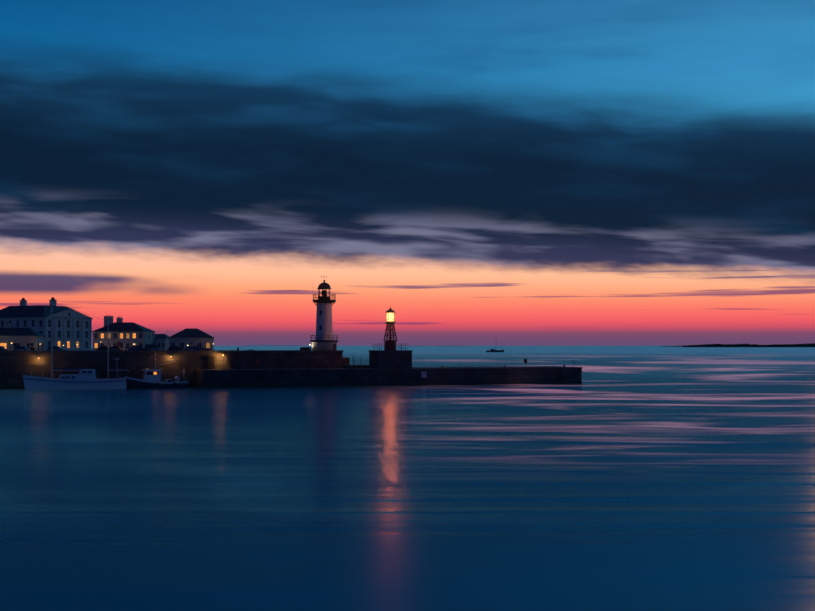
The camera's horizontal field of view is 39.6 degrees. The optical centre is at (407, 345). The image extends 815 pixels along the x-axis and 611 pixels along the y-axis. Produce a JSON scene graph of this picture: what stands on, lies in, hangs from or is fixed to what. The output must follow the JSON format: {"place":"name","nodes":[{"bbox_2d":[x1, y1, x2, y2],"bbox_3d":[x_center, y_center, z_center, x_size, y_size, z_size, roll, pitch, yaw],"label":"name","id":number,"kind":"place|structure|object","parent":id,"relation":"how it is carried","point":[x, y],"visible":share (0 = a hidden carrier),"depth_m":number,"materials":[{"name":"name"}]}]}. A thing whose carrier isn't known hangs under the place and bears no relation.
{"place":"outdoors","nodes":[
{"label":"outdoors","id":0,"kind":"place"},
{"bbox_2d":[0,322,44,350],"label":"house","id":1,"kind":"structure","parent":0,"point":[28,338],"depth_m":298.95,"materials":[{"name":"white paint"}]},
{"bbox_2d":[0,297,92,350],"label":"building","id":2,"kind":"structure","parent":0,"point":[71,329],"depth_m":350.10,"materials":[{"name":"white paint"}]},
{"bbox_2d":[154,334,168,349],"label":"link building","id":3,"kind":"structure","parent":0,"point":[160,341],"depth_m":344.42,"materials":[{"name":"white paint"}]},
{"bbox_2d":[245,344,311,345],"bbox_3d":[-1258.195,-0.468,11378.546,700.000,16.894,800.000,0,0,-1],"label":"coast","id":4,"kind":"structure","parent":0,"point":[278,345],"depth_m":10978.42},
{"bbox_2d":[0,346,814,610],"bbox_3d":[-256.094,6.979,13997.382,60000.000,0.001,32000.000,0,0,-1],"label":"sea","id":5,"kind":"structure","parent":0,"point":[638,478],"depth_m":54.40,"materials":[{"name":"liquid"}]},
{"bbox_2d":[23,301,128,389],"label":"sailboat","id":6,"kind":"object","parent":5,"relation":"on","point":[84,379],"visible":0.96,"depth_m":178.09,"materials":[{"name":"metal"}]},
{"bbox_2d":[123,353,188,388],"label":"fishing boat","id":7,"kind":"object","parent":5,"relation":"on","point":[151,379],"visible":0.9,"depth_m":182.48,"materials":[{"name":"black wood"}]},
{"bbox_2d":[0,350,582,388],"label":"harbour wall","id":8,"kind":"structure","parent":5,"relation":"on","point":[276,368],"depth_m":190.80,"materials":[{"name":"black stone"}]},
{"bbox_2d":[13,346,30,350],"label":"parked car","id":9,"kind":"object","parent":8,"relation":"on","point":[21,348],"visible":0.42,"depth_m":288.14,"materials":[{"name":"paint"}]},
{"bbox_2d":[46,346,64,350],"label":"parked car","id":10,"kind":"object","parent":8,"relation":"on","point":[57,348],"visible":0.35,"depth_m":289.30,"materials":[{"name":"paint"}]},
{"bbox_2d":[97,346,109,349],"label":"parked car","id":11,"kind":"object","parent":8,"relation":"on","point":[101,347],"visible":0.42,"depth_m":318.39,"materials":[{"name":"paint"}]},
{"bbox_2d":[110,346,123,349],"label":"parked car","id":12,"kind":"object","parent":8,"relation":"on","point":[117,347],"visible":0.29,"depth_m":319.50,"materials":[{"name":"paint"}]},
{"bbox_2d":[91,315,154,349],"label":"house","id":13,"kind":"structure","parent":8,"relation":"on","point":[127,335],"depth_m":336.85,"materials":[{"name":"beige paint"}]},
{"bbox_2d":[145,345,160,349],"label":"parked car","id":14,"kind":"object","parent":8,"relation":"on","point":[154,347],"visible":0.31,"depth_m":321.66,"materials":[{"name":"paint"}]},
{"bbox_2d":[167,346,182,349],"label":"parked car","id":15,"kind":"object","parent":8,"relation":"on","point":[176,347],"visible":0.73,"depth_m":319.77,"materials":[{"name":"paint"}]},
{"bbox_2d":[183,346,195,349],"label":"parked car","id":16,"kind":"object","parent":8,"relation":"on","point":[189,347],"visible":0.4,"depth_m":318.80,"materials":[{"name":"paint"}]},
{"bbox_2d":[168,328,213,349],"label":"house","id":17,"kind":"structure","parent":8,"relation":"on","point":[182,339],"depth_m":331.06,"materials":[{"name":"white paint"}]},
{"bbox_2d":[5,342,526,375],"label":"quay clutter","id":18,"kind":"object","parent":8,"relation":"on","point":[140,348],"visible":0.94,"depth_m":187.58,"materials":[{"name":"metal"}]},
{"bbox_2d":[310,276,337,349],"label":"lighthouse","id":19,"kind":"object","parent":8,"relation":"on","point":[325,338],"visible":1,"depth_m":199.75,"materials":[{"name":"paint"}]},
{"bbox_2d":[383,308,396,349],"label":"beacon","id":20,"kind":"object","parent":8,"relation":"on","point":[392,344],"visible":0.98,"depth_m":197.26,"materials":[{"name":"black paint"}]},
{"bbox_2d":[386,313,393,321],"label":"lantern","id":21,"kind":"object","parent":20,"relation":"attached to","point":[391,317],"visible":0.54,"depth_m":197.25,"materials":[{"name":"yellow glass"}]},
{"bbox_2d":[238,344,564,369],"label":"pier railings","id":22,"kind":"object","parent":8,"relation":"on","point":[309,348],"visible":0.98,"depth_m":196.58,"materials":[{"name":"metal"}]},
{"bbox_2d":[421,371,426,377],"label":"sign","id":23,"kind":"object","parent":8,"relation":"attached to","point":[423,374],"visible":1,"depth_m":196.78,"materials":[{"name":"blue"}]},
{"bbox_2d":[486,338,503,351],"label":"boat","id":24,"kind":"object","parent":5,"relation":"on","point":[492,350],"visible":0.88,"depth_m":1143.06,"materials":[{"name":"black"}]},
{"bbox_2d":[0,0,814,345],"label":"sky","id":25,"kind":"structure","parent":0,"point":[476,172],"materials":[{"name":"blue"}]},
{"bbox_2d":[660,343,814,346],"bbox_3d":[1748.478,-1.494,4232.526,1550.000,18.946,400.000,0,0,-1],"label":"headland","id":26,"kind":"structure","parent":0,"point":[756,345],"depth_m":4024.48,"materials":[{"name":"black"}]}
]}

